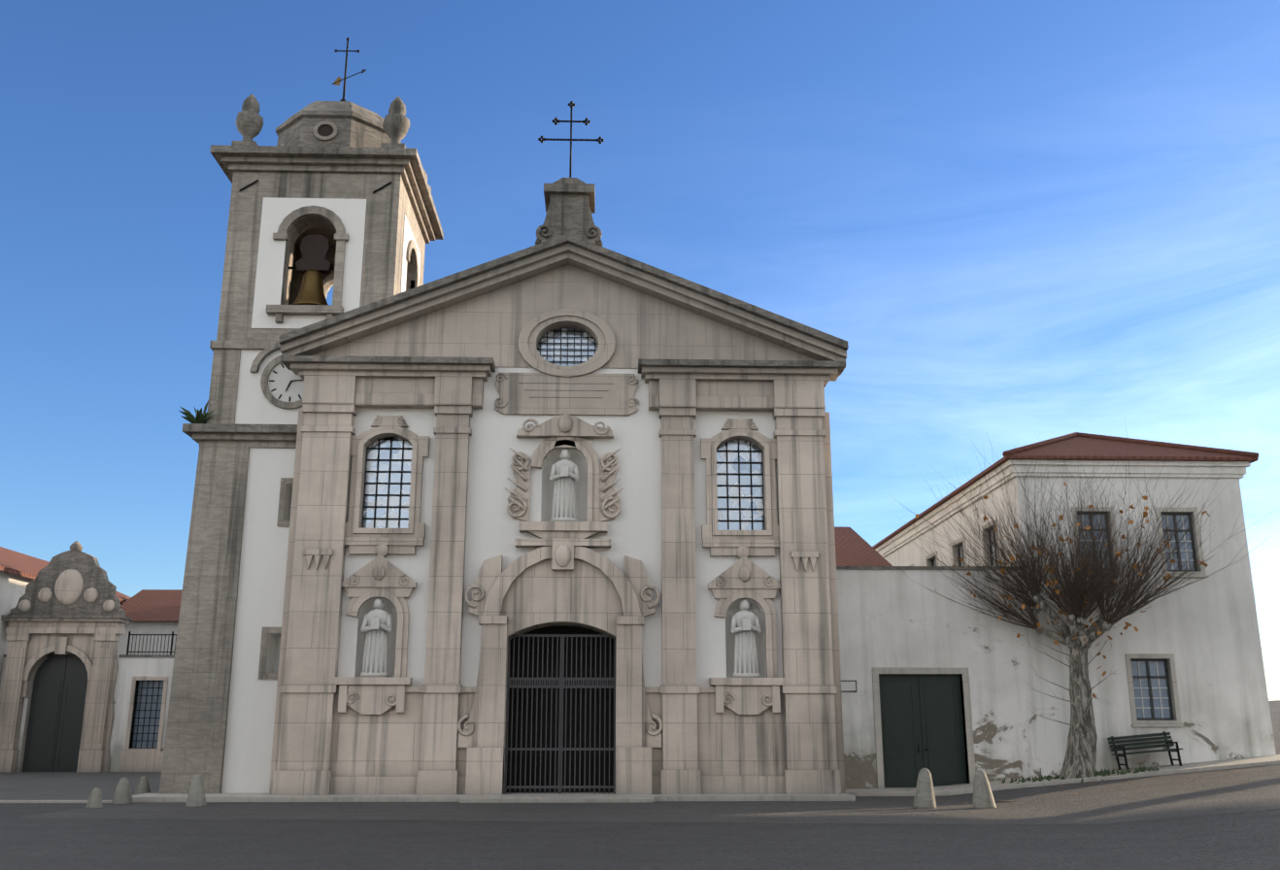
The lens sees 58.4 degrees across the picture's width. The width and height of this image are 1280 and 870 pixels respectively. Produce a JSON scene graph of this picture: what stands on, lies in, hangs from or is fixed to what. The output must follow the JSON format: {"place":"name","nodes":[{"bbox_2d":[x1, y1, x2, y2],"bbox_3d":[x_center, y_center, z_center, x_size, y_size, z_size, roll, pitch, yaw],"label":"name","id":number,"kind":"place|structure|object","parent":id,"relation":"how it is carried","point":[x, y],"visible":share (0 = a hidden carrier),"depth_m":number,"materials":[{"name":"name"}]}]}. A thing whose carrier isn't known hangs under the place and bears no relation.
{"place":"outdoors","nodes":[
{"label":"outdoors","id":0,"kind":"place"},
{"bbox_2d":[0,772,161,803],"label":"forecourt pavement","id":1,"kind":"structure","parent":0,"point":[47,787],"depth_m":35.37,"materials":[{"name":"grey stone"}]},
{"bbox_2d":[134,775,151,795],"bbox_3d":[-12.741,9.048,29.433,0.433,0.563,0.384,0,-15,-2],"label":"stone bollard","id":2,"kind":"object","parent":1,"relation":"on","point":[143,786],"visible":0.65,"depth_m":29.35,"materials":[{"name":"grey stone"}]},
{"bbox_2d":[0,700,1279,869],"bbox_3d":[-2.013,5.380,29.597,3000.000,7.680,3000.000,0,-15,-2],"label":"ground","id":3,"kind":"structure","parent":0,"point":[1242,841],"depth_m":17.03,"materials":[{"name":"grey asphalt"}]},
{"bbox_2d":[0,540,182,772],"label":"building","id":4,"kind":"structure","parent":3,"relation":"on","point":[87,650],"depth_m":47.82,"materials":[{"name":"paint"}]},
{"bbox_2d":[158,37,892,795],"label":"church","id":5,"kind":"structure","parent":3,"relation":"on","point":[551,510],"depth_m":30.41,"materials":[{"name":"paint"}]},
{"bbox_2d":[18,764,1279,825],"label":"church paving","id":6,"kind":"structure","parent":3,"relation":"on","point":[1202,793],"depth_m":24.20,"materials":[{"name":"grey stone"}]},
{"bbox_2d":[85,787,102,808],"bbox_3d":[-12.060,8.049,25.374,0.366,0.462,0.338,0,-15,-2],"label":"stone bollard","id":7,"kind":"object","parent":6,"relation":"on","point":[94,800],"visible":0.81,"depth_m":25.27,"materials":[{"name":"grey stone"}]},
{"bbox_2d":[111,777,133,804],"bbox_3d":[-12.058,8.314,26.750,0.453,0.627,0.397,0,-15,-2],"label":"stone bollard","id":8,"kind":"object","parent":6,"relation":"on","point":[122,794],"visible":0.83,"depth_m":26.63,"materials":[{"name":"grey stone"}]},
{"bbox_2d":[185,774,206,807],"bbox_3d":[-10.025,8.062,25.958,0.477,0.732,0.429,0,-15,-2],"label":"stone bollard","id":9,"kind":"object","parent":6,"relation":"on","point":[196,797],"visible":0.83,"depth_m":25.82,"materials":[{"name":"grey stone"}]},
{"bbox_2d":[912,768,936,808],"bbox_3d":[6.248,7.792,25.222,0.523,0.897,0.443,0,-15,-2],"label":"stone bollard","id":10,"kind":"object","parent":6,"relation":"on","point":[925,797],"visible":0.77,"depth_m":25.09,"materials":[{"name":"grey stone"}]},
{"bbox_2d":[972,769,996,808],"bbox_3d":[7.559,7.809,25.250,0.535,0.866,0.484,0,-15,-2],"label":"stone bollard","id":11,"kind":"object","parent":6,"relation":"on","point":[983,796],"visible":0.81,"depth_m":25.11,"materials":[{"name":"grey stone"}]},
{"bbox_2d":[867,761,1264,803],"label":"grass","id":12,"kind":"structure","parent":6,"relation":"on","point":[1095,774],"depth_m":30.64,"materials":[{"name":"green plant"}]},
{"bbox_2d":[132,754,1279,803],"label":"sidewalk","id":13,"kind":"structure","parent":3,"relation":"on","point":[850,794],"depth_m":27.75,"materials":[{"name":"grey concrete"}]},
{"bbox_2d":[1107,731,1182,770],"bbox_3d":[14.042,8.776,31.847,1.833,1.048,0.660,0,-15,-2],"label":"park bench","id":14,"kind":"object","parent":13,"relation":"on","point":[1121,747],"visible":1,"depth_m":32.06,"materials":[{"name":"black metal"}]},
{"bbox_2d":[836,432,1276,788],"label":"building","id":15,"kind":"structure","parent":3,"relation":"on","point":[939,688],"depth_m":33.01,"materials":[{"name":"paint"}]},
{"bbox_2d":[898,416,1279,778],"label":"plane tree","id":16,"kind":"object","parent":3,"relation":"on","point":[1076,638],"visible":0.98,"depth_m":31.47,"materials":[{"name":"brown plant"}]},
{"bbox_2d":[0,0,1279,700],"label":"sky","id":17,"kind":"structure","parent":0,"point":[1017,220],"materials":[{"name":"blue"}]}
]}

